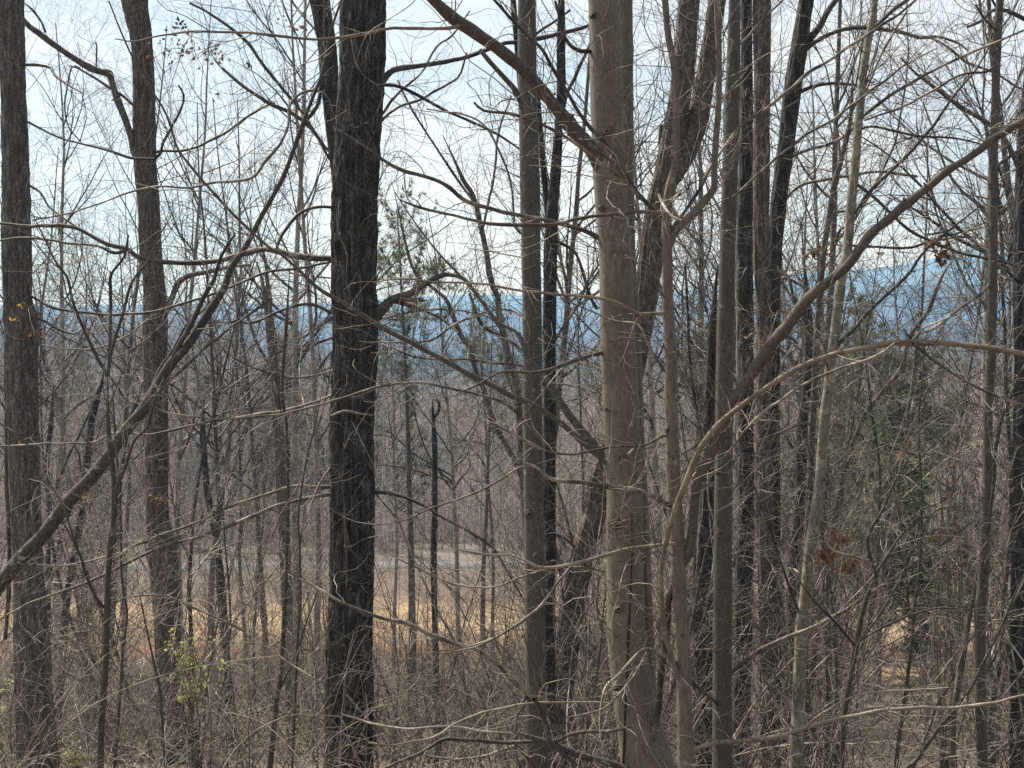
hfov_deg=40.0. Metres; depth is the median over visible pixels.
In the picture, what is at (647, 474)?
brush sapling
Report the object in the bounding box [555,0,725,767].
rough forked tree
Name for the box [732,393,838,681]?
brush sapling
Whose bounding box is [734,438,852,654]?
brush sapling
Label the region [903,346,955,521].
woodland tree
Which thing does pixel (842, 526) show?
brush sapling
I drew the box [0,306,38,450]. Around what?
woodland tree
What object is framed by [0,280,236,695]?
brush sapling
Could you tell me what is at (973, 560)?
brush sapling
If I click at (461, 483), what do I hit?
woodland tree
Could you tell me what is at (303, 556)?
brush sapling
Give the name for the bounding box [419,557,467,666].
brush sapling
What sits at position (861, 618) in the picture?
sapling
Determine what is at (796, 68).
bare oak
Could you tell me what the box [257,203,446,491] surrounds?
tree
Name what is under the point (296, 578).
brush sapling
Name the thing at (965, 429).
woodland tree
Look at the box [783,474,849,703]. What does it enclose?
brush sapling
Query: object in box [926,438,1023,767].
bare tree
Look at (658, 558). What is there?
brush sapling
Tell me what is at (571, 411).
woodland tree
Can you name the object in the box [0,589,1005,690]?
dry grass
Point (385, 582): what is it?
brush sapling
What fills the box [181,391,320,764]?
brush sapling
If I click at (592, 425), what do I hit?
woodland tree
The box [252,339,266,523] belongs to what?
woodland tree
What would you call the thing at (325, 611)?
brush sapling
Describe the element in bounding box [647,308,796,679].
brush sapling
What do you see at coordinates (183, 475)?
woodland tree
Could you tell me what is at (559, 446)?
woodland tree
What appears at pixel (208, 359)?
woodland tree
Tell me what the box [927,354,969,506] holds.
woodland tree
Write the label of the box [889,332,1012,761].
brush sapling
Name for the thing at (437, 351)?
distant woods
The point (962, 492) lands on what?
brush sapling
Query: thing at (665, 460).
brush sapling
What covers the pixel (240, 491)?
bare tree
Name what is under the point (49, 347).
woodland tree
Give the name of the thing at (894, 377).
bare maple
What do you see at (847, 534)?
brush sapling
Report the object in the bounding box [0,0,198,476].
bare tree
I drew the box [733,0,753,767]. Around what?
bare oak
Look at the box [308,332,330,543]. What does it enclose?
woodland tree
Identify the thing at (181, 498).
brush sapling
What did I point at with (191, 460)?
woodland tree
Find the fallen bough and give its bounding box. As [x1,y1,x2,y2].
[324,655,640,767]
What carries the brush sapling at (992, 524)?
on the ground at (472, 547)
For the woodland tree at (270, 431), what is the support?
on the ground at (472, 547)
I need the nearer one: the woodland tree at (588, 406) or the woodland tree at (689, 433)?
the woodland tree at (689, 433)
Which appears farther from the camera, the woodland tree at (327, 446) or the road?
the woodland tree at (327, 446)
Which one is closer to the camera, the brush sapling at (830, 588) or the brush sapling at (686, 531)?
the brush sapling at (830, 588)
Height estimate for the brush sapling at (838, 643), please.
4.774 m
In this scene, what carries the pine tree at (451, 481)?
on the ground at (472, 547)
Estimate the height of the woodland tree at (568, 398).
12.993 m
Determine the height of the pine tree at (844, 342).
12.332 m
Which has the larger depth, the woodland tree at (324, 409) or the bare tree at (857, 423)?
the woodland tree at (324, 409)
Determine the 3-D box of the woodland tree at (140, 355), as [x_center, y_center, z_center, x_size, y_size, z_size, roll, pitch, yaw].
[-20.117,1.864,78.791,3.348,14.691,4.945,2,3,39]
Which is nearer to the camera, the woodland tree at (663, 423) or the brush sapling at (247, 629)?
the brush sapling at (247, 629)
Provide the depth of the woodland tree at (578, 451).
137.15 m
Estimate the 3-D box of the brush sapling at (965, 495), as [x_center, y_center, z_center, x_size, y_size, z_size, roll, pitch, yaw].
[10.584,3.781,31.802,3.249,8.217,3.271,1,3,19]
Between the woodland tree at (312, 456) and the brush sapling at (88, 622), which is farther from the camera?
the woodland tree at (312, 456)
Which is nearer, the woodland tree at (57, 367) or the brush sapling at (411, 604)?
the brush sapling at (411, 604)
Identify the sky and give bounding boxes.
[0,0,1023,305]
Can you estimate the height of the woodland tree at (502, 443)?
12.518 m
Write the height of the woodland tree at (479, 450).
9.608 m
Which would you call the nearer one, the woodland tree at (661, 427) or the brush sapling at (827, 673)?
the brush sapling at (827, 673)
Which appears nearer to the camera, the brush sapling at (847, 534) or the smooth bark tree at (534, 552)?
the smooth bark tree at (534, 552)
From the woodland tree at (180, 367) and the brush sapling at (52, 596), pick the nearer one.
the brush sapling at (52, 596)
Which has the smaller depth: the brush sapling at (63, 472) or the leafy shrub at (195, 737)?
the leafy shrub at (195, 737)
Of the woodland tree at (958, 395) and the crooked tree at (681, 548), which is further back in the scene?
the woodland tree at (958, 395)
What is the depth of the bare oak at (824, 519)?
18.10 m
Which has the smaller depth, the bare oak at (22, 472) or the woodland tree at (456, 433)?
the bare oak at (22, 472)
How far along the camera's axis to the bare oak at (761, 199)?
13.92 m
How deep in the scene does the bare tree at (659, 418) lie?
41.96 m
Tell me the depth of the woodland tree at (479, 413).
116.20 m
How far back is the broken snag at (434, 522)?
20.09 m
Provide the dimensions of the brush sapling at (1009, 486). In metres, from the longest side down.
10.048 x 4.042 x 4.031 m
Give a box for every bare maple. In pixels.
[180,194,382,752]
[735,20,916,764]
[774,205,987,750]
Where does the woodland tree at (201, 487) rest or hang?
on the ground at (472, 547)
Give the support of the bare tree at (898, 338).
on the ground at (472, 547)
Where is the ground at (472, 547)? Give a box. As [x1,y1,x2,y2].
[0,239,1013,767]
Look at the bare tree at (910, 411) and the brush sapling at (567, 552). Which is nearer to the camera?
the brush sapling at (567, 552)
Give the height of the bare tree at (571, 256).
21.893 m
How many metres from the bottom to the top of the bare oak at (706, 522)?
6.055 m
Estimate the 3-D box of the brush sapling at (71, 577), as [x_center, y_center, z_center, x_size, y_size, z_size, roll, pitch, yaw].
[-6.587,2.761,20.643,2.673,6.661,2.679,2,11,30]
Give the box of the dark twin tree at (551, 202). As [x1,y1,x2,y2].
[470,0,653,767]
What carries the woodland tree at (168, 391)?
on the ground at (472, 547)
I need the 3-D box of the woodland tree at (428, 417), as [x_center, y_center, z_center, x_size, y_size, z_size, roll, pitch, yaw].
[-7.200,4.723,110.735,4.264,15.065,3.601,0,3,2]
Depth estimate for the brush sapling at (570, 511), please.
31.48 m
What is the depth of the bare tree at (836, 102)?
25.47 m
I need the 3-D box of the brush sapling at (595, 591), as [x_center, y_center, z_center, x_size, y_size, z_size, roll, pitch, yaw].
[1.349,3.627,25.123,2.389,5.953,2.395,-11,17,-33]
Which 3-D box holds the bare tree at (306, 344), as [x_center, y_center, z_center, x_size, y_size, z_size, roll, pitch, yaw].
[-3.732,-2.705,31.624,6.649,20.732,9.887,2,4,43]
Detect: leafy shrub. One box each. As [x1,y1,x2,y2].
[0,674,15,760]
[61,737,90,767]
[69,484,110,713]
[164,627,238,767]
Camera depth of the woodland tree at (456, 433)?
90.12 m
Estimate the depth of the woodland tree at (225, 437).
72.43 m
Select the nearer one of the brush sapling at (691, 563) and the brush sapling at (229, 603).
the brush sapling at (229, 603)
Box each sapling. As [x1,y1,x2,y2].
[0,126,136,642]
[0,170,323,767]
[0,195,155,747]
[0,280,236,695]
[0,326,144,722]
[0,334,90,655]
[0,351,168,761]
[0,368,141,761]
[0,383,78,643]
[0,487,79,693]
[31,306,401,767]
[40,411,142,686]
[41,118,329,753]
[42,380,192,744]
[42,440,125,673]
[43,349,142,731]
[50,372,137,705]
[57,516,138,745]
[82,360,210,731]
[90,451,153,642]
[104,409,239,676]
[132,387,317,766]
[143,483,226,641]
[173,427,300,710]
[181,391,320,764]
[185,351,326,737]
[204,224,358,767]
[204,353,329,762]
[207,554,273,711]
[225,468,306,690]
[254,444,329,665]
[272,482,329,693]
[281,537,381,684]
[286,393,424,760]
[300,489,328,662]
[301,524,385,688]
[304,529,329,665]
[373,518,442,745]
[373,590,401,685]
[383,498,465,717]
[394,506,450,742]
[411,274,650,767]
[411,469,523,763]
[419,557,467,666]
[452,327,608,765]
[460,181,682,684]
[467,240,694,737]
[483,515,523,687]
[486,514,524,687]
[506,422,604,692]
[508,497,606,660]
[513,431,653,718]
[516,461,608,700]
[556,282,756,643]
[556,386,654,734]
[556,444,605,709]
[565,207,794,638]
[568,341,692,611]
[593,411,673,632]
[601,251,787,620]
[602,104,881,763]
[645,209,887,720]
[645,361,700,643]
[645,409,732,692]
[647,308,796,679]
[647,387,755,721]
[648,462,687,712]
[650,382,757,679]
[652,253,854,748]
[652,401,734,610]
[686,166,974,767]
[686,378,794,651]
[687,378,845,646]
[691,385,755,691]
[709,346,1022,767]
[732,311,884,754]
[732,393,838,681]
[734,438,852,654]
[735,306,913,767]
[752,302,913,709]
[753,320,895,719]
[754,350,902,755]
[764,93,1020,767]
[781,468,881,754]
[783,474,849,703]
[786,407,905,681]
[799,256,1023,767]
[811,543,1023,767]
[817,454,926,700]
[828,0,1023,767]
[834,479,893,667]
[857,0,1022,767]
[864,151,1013,734]
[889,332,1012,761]
[895,331,1010,632]
[911,374,1009,678]
[919,354,1009,671]
[926,276,1012,656]
[935,418,1012,627]
[960,401,1012,679]
[960,459,1009,669]
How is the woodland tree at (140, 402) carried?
on the ground at (472, 547)
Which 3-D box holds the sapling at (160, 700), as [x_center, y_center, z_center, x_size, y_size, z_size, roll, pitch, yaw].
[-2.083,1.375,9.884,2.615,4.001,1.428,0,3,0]
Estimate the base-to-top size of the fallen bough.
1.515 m
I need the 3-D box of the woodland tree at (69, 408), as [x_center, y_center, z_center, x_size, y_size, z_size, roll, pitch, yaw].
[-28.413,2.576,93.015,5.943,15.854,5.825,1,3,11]
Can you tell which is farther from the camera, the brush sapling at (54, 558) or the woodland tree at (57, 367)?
the woodland tree at (57, 367)
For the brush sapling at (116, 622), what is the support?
on the ground at (472, 547)
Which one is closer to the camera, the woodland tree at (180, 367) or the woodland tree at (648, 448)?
the woodland tree at (648, 448)
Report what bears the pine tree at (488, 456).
on the ground at (472, 547)
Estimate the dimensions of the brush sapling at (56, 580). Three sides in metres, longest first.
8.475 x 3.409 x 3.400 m
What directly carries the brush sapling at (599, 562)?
on the ground at (472, 547)
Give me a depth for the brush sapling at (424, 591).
29.24 m
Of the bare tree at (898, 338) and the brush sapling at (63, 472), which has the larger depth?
the bare tree at (898, 338)
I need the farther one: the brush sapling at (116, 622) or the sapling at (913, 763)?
the brush sapling at (116, 622)
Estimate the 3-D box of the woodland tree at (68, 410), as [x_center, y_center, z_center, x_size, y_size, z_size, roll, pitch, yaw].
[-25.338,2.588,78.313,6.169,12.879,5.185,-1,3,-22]
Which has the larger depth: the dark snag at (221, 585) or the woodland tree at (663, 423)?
the woodland tree at (663, 423)
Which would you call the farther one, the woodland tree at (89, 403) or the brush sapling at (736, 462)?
the woodland tree at (89, 403)
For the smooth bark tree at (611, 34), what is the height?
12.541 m
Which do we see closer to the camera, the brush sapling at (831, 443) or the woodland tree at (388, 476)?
the brush sapling at (831, 443)
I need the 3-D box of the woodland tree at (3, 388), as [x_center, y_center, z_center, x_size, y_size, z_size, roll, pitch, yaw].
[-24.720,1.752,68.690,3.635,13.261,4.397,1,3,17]
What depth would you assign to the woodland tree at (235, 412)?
84.49 m
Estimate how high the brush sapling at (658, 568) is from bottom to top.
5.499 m
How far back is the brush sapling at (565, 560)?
27.95 m
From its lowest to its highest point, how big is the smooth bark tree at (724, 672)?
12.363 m
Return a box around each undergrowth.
[0,333,1023,767]
[0,346,1012,599]
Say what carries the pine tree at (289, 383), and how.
on the ground at (472, 547)
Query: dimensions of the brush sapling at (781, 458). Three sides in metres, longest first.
8.010 x 3.222 x 3.214 m
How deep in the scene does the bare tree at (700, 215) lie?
32.37 m
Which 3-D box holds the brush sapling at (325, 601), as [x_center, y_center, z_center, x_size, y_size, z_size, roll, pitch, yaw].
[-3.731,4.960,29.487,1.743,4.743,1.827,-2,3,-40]
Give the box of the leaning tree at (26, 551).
[0,0,350,693]
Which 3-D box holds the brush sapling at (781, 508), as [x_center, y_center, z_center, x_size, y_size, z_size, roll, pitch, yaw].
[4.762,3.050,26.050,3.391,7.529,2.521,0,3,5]
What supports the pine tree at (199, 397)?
on the ground at (472, 547)
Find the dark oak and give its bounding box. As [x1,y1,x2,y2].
[0,0,658,767]
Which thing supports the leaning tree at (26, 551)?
on the ground at (472, 547)
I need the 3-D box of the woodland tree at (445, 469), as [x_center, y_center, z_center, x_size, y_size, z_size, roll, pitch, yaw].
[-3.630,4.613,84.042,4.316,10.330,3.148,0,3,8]
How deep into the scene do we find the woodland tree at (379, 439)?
74.31 m
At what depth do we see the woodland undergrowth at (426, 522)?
69.58 m
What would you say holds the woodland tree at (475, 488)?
on the ground at (472, 547)
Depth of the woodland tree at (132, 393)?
89.38 m
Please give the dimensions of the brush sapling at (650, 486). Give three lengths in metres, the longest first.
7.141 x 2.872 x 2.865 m
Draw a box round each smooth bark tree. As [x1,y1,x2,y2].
[81,0,744,767]
[124,0,579,767]
[590,0,993,767]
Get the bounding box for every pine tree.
[41,337,138,515]
[181,362,263,526]
[244,330,328,511]
[374,339,448,537]
[377,175,462,721]
[452,288,522,657]
[482,374,558,496]
[659,330,754,485]
[754,284,917,621]
[786,310,945,667]
[841,335,1002,690]
[896,542,963,679]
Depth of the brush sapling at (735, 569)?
33.58 m
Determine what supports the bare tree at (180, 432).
on the ground at (472, 547)
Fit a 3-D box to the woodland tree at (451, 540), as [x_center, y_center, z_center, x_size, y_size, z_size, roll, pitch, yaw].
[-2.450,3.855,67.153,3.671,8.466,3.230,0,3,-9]
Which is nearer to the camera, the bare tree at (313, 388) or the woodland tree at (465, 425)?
the bare tree at (313, 388)
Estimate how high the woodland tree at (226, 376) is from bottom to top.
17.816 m
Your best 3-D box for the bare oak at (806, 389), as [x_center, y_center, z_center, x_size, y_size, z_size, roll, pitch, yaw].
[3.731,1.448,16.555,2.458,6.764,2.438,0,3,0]
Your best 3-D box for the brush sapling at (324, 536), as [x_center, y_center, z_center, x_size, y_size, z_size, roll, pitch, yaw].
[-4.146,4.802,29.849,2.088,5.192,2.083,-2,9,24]
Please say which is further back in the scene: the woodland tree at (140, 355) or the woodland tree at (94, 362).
the woodland tree at (94, 362)
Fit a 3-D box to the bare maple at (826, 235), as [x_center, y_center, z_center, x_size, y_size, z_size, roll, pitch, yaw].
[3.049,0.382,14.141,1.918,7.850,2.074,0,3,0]
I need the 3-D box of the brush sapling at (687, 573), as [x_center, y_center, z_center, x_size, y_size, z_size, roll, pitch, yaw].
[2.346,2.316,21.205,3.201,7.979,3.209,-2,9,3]
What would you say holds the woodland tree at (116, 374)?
on the ground at (472, 547)
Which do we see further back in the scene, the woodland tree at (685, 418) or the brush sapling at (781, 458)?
the woodland tree at (685, 418)
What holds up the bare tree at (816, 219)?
on the ground at (472, 547)
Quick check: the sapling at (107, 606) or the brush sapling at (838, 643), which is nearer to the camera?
the sapling at (107, 606)
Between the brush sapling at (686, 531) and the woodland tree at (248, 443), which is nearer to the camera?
the brush sapling at (686, 531)
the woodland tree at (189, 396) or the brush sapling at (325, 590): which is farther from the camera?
the woodland tree at (189, 396)
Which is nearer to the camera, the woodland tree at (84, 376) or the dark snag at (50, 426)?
the dark snag at (50, 426)
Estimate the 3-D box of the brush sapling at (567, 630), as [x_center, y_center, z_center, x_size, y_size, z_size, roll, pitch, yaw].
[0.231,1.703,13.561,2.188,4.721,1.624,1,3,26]
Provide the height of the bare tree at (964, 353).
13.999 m
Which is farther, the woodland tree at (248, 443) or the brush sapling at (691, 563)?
the woodland tree at (248, 443)
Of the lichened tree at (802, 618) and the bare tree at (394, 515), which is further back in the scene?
the bare tree at (394, 515)
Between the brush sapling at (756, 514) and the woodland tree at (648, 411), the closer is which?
the brush sapling at (756, 514)
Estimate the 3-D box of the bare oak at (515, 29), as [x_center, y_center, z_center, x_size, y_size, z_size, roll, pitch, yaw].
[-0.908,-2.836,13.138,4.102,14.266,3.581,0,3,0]
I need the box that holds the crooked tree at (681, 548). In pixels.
[293,0,1023,767]
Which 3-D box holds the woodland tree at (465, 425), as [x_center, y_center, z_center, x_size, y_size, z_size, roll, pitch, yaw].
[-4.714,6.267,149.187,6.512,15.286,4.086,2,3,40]
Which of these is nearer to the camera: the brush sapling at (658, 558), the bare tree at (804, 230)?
the brush sapling at (658, 558)
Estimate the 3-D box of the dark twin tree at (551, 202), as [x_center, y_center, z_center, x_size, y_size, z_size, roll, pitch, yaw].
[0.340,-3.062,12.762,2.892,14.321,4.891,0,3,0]
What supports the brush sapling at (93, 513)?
on the ground at (472, 547)
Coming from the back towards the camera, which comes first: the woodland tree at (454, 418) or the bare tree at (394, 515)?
the woodland tree at (454, 418)
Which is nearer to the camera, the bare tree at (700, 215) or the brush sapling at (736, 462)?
the brush sapling at (736, 462)
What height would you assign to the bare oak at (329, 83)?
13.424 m
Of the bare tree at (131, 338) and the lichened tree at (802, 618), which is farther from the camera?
the bare tree at (131, 338)
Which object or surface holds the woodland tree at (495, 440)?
on the ground at (472, 547)
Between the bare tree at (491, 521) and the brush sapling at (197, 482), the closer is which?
the brush sapling at (197, 482)
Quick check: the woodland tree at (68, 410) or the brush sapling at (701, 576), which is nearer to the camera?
the brush sapling at (701, 576)
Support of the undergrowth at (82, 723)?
on the ground at (472, 547)
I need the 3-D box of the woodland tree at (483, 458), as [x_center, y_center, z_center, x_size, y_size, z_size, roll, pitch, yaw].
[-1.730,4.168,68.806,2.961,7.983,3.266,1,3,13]
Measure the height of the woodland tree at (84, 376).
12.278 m
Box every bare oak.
[0,0,330,767]
[2,0,337,270]
[24,0,278,765]
[447,0,605,707]
[656,226,745,767]
[698,0,870,767]
[732,222,945,760]
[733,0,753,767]
[769,0,1023,755]
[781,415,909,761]
[881,0,1023,767]
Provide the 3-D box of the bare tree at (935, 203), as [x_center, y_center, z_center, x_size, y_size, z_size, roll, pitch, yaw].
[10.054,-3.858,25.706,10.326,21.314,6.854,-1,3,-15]
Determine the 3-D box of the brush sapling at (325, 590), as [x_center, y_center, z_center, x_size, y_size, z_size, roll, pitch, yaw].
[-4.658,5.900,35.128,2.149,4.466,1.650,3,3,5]
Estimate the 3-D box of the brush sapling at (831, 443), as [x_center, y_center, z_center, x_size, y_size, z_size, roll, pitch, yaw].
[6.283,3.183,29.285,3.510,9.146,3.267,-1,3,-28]
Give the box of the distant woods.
[0,315,1013,503]
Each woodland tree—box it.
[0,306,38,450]
[0,316,4,439]
[1,380,75,513]
[4,317,101,494]
[35,293,73,510]
[40,295,92,489]
[42,302,83,465]
[43,313,116,546]
[44,316,104,513]
[45,295,138,532]
[51,282,114,533]
[71,285,137,493]
[74,304,118,522]
[76,318,168,542]
[90,335,139,476]
[105,317,168,535]
[111,324,187,532]
[117,298,188,459]
[118,319,191,449]
[127,314,173,443]
[131,318,200,531]
[142,328,198,479]
[168,290,194,508]
[168,316,219,530]
[169,308,193,488]
[170,326,233,539]
[171,297,200,436]
[176,326,228,450]
[176,329,200,477]
[177,295,239,521]
[177,321,266,487]
[182,303,234,509]
[184,294,233,442]
[195,329,264,517]
[205,318,261,536]
[205,345,288,526]
[206,328,259,542]
[238,319,262,405]
[242,325,276,506]
[247,313,301,534]
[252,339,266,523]
[263,353,327,543]
[273,358,328,478]
[287,362,328,540]
[299,349,331,529]
[300,345,330,446]
[302,367,329,539]
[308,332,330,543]
[374,353,390,512]
[375,371,418,540]
[378,354,415,460]
[379,380,440,546]
[383,368,431,534]
[401,363,443,503]
[417,371,464,456]
[418,369,471,517]
[420,384,472,542]
[421,382,483,547]
[428,354,474,540]
[431,374,477,471]
[438,392,498,543]
[447,400,499,545]
[452,377,473,503]
[452,385,491,544]
[460,388,495,544]
[462,364,496,499]
[480,368,517,520]
[480,374,504,507]
[480,376,522,531]
[496,383,515,479]
[542,370,572,476]
[556,382,580,534]
[556,385,601,522]
[557,377,593,509]
[557,378,597,509]
[558,379,589,518]
[560,369,581,512]
[562,385,593,498]
[568,379,599,456]
[569,364,602,537]
[578,395,602,480]
[643,368,695,515]
[643,369,665,480]
[644,390,664,535]
[645,368,660,476]
[646,341,679,539]
[647,368,665,489]
[654,376,684,478]
[661,375,690,473]
[679,362,701,464]
[680,360,695,477]
[754,344,795,483]
[780,337,808,476]
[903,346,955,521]
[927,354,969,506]
[929,348,976,514]
[931,355,975,527]
[932,360,1005,517]
[938,349,993,504]
[939,370,980,484]
[951,355,994,492]
[964,351,1006,472]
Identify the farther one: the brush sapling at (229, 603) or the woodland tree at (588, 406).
the woodland tree at (588, 406)
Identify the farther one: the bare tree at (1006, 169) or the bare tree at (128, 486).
the bare tree at (128, 486)
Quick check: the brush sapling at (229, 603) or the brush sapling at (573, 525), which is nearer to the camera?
the brush sapling at (229, 603)
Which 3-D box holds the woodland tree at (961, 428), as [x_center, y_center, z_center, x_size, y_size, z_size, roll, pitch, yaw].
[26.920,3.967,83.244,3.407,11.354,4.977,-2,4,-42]
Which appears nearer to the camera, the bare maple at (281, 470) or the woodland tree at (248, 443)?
the bare maple at (281, 470)
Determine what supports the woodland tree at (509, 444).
on the ground at (472, 547)
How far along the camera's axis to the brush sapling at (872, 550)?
33.32 m
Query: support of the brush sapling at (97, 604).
on the ground at (472, 547)
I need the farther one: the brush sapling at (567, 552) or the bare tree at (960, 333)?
the bare tree at (960, 333)
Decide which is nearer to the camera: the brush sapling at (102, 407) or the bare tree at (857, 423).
the brush sapling at (102, 407)
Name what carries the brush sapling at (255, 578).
on the ground at (472, 547)
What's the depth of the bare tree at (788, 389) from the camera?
30.95 m
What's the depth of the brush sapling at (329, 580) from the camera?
18.73 m
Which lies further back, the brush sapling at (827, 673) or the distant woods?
the distant woods
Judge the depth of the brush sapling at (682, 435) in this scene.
24.39 m
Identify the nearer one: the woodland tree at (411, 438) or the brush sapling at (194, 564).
the brush sapling at (194, 564)
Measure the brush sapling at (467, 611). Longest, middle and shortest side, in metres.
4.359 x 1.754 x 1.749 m
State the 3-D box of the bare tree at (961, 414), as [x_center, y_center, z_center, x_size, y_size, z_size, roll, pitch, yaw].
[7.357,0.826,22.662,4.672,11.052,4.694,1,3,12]
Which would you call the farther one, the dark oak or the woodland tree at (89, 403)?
the woodland tree at (89, 403)
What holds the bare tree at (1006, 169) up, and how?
on the ground at (472, 547)
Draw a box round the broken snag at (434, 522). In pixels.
[400,383,474,755]
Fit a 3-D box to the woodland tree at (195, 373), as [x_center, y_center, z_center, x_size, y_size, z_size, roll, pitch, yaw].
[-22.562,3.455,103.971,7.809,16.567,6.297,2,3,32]
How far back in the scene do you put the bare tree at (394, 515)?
40.42 m
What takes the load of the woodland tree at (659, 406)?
on the ground at (472, 547)
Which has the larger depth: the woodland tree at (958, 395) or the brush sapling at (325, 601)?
the woodland tree at (958, 395)
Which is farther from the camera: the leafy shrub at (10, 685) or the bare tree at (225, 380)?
the bare tree at (225, 380)
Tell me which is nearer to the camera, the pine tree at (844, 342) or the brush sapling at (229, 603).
the brush sapling at (229, 603)
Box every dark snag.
[0,380,81,685]
[2,352,140,758]
[54,366,171,758]
[170,387,279,749]
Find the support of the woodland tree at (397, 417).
on the ground at (472, 547)
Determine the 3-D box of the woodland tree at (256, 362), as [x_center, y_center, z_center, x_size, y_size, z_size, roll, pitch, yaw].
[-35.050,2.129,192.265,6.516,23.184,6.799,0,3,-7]
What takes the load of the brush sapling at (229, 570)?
on the ground at (472, 547)
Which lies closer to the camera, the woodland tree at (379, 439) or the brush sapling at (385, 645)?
the brush sapling at (385, 645)
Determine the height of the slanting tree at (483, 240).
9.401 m
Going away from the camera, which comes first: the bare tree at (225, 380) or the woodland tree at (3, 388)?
the bare tree at (225, 380)
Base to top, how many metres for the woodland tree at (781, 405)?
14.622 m
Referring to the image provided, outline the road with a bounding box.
[0,558,916,570]
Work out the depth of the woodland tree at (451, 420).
95.04 m
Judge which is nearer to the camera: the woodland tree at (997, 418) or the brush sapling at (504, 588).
the brush sapling at (504, 588)
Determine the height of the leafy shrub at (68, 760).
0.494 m
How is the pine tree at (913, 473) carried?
on the ground at (472, 547)
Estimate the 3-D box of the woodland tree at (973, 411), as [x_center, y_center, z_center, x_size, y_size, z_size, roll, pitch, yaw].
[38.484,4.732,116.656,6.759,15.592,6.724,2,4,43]
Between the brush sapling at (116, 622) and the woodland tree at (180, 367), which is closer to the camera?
the brush sapling at (116, 622)
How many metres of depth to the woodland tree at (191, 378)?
160.88 m
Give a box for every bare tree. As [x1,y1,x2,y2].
[0,0,176,679]
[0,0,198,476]
[0,0,253,723]
[0,78,136,450]
[0,188,188,699]
[34,207,202,675]
[36,4,442,745]
[41,105,265,642]
[51,4,382,691]
[66,0,338,681]
[106,0,594,719]
[131,200,377,667]
[160,12,430,710]
[183,0,465,743]
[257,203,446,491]
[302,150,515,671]
[308,198,495,672]
[377,211,569,652]
[414,0,795,697]
[454,0,720,446]
[495,0,935,733]
[499,0,868,647]
[556,192,717,461]
[573,0,907,436]
[590,0,971,727]
[597,0,963,664]
[641,46,978,664]
[656,146,853,503]
[735,130,885,575]
[770,0,1023,721]
[781,321,939,641]
[782,50,1013,700]
[790,176,1012,665]
[797,0,1023,339]
[823,88,1013,748]
[835,126,1014,662]
[842,87,1019,505]
[883,154,1014,694]
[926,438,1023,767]
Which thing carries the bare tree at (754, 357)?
on the ground at (472, 547)
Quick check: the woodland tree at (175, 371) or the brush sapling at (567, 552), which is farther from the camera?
the woodland tree at (175, 371)
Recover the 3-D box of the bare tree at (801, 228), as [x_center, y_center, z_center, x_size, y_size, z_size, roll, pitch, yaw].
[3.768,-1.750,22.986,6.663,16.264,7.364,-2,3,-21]
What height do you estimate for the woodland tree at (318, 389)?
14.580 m
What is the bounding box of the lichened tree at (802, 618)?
[668,0,1023,767]
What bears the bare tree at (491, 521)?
on the ground at (472, 547)
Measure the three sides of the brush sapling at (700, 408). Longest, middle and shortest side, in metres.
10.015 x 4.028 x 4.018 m
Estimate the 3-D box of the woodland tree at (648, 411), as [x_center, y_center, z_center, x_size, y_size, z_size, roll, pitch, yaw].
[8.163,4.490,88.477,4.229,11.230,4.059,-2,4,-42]
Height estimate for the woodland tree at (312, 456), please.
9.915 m
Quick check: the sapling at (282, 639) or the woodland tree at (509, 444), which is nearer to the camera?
the sapling at (282, 639)
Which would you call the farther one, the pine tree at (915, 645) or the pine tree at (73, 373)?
the pine tree at (73, 373)
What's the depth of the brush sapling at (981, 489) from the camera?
22.64 m
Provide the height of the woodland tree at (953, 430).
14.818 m
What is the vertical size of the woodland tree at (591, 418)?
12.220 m
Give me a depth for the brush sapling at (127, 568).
34.72 m
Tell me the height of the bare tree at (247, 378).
16.410 m
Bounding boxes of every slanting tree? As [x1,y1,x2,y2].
[377,148,667,757]
[381,54,581,709]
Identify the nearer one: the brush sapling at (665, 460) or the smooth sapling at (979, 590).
the smooth sapling at (979, 590)
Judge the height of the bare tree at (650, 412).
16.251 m
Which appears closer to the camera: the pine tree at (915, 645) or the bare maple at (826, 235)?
the bare maple at (826, 235)
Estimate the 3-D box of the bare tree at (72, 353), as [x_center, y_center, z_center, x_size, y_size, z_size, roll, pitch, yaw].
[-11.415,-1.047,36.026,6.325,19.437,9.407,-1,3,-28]
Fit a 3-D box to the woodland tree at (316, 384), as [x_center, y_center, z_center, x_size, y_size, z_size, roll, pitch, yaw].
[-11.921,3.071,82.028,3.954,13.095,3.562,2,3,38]
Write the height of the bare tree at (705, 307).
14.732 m
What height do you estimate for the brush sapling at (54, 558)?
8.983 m
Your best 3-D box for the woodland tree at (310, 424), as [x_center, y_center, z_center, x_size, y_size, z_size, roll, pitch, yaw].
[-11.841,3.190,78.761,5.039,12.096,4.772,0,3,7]
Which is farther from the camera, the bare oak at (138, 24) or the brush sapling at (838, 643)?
the brush sapling at (838, 643)
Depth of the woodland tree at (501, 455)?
81.21 m
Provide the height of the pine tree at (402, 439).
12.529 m
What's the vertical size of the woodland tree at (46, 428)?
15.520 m
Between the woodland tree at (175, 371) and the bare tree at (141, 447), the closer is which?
the bare tree at (141, 447)
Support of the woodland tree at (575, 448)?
on the ground at (472, 547)
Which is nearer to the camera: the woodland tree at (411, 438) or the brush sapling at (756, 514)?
the brush sapling at (756, 514)
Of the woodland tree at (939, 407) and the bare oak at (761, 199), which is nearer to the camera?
the bare oak at (761, 199)
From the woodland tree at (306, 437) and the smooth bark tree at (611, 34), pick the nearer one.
the smooth bark tree at (611, 34)
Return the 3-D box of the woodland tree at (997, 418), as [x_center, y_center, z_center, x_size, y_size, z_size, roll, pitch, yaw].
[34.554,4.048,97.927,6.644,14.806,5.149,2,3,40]

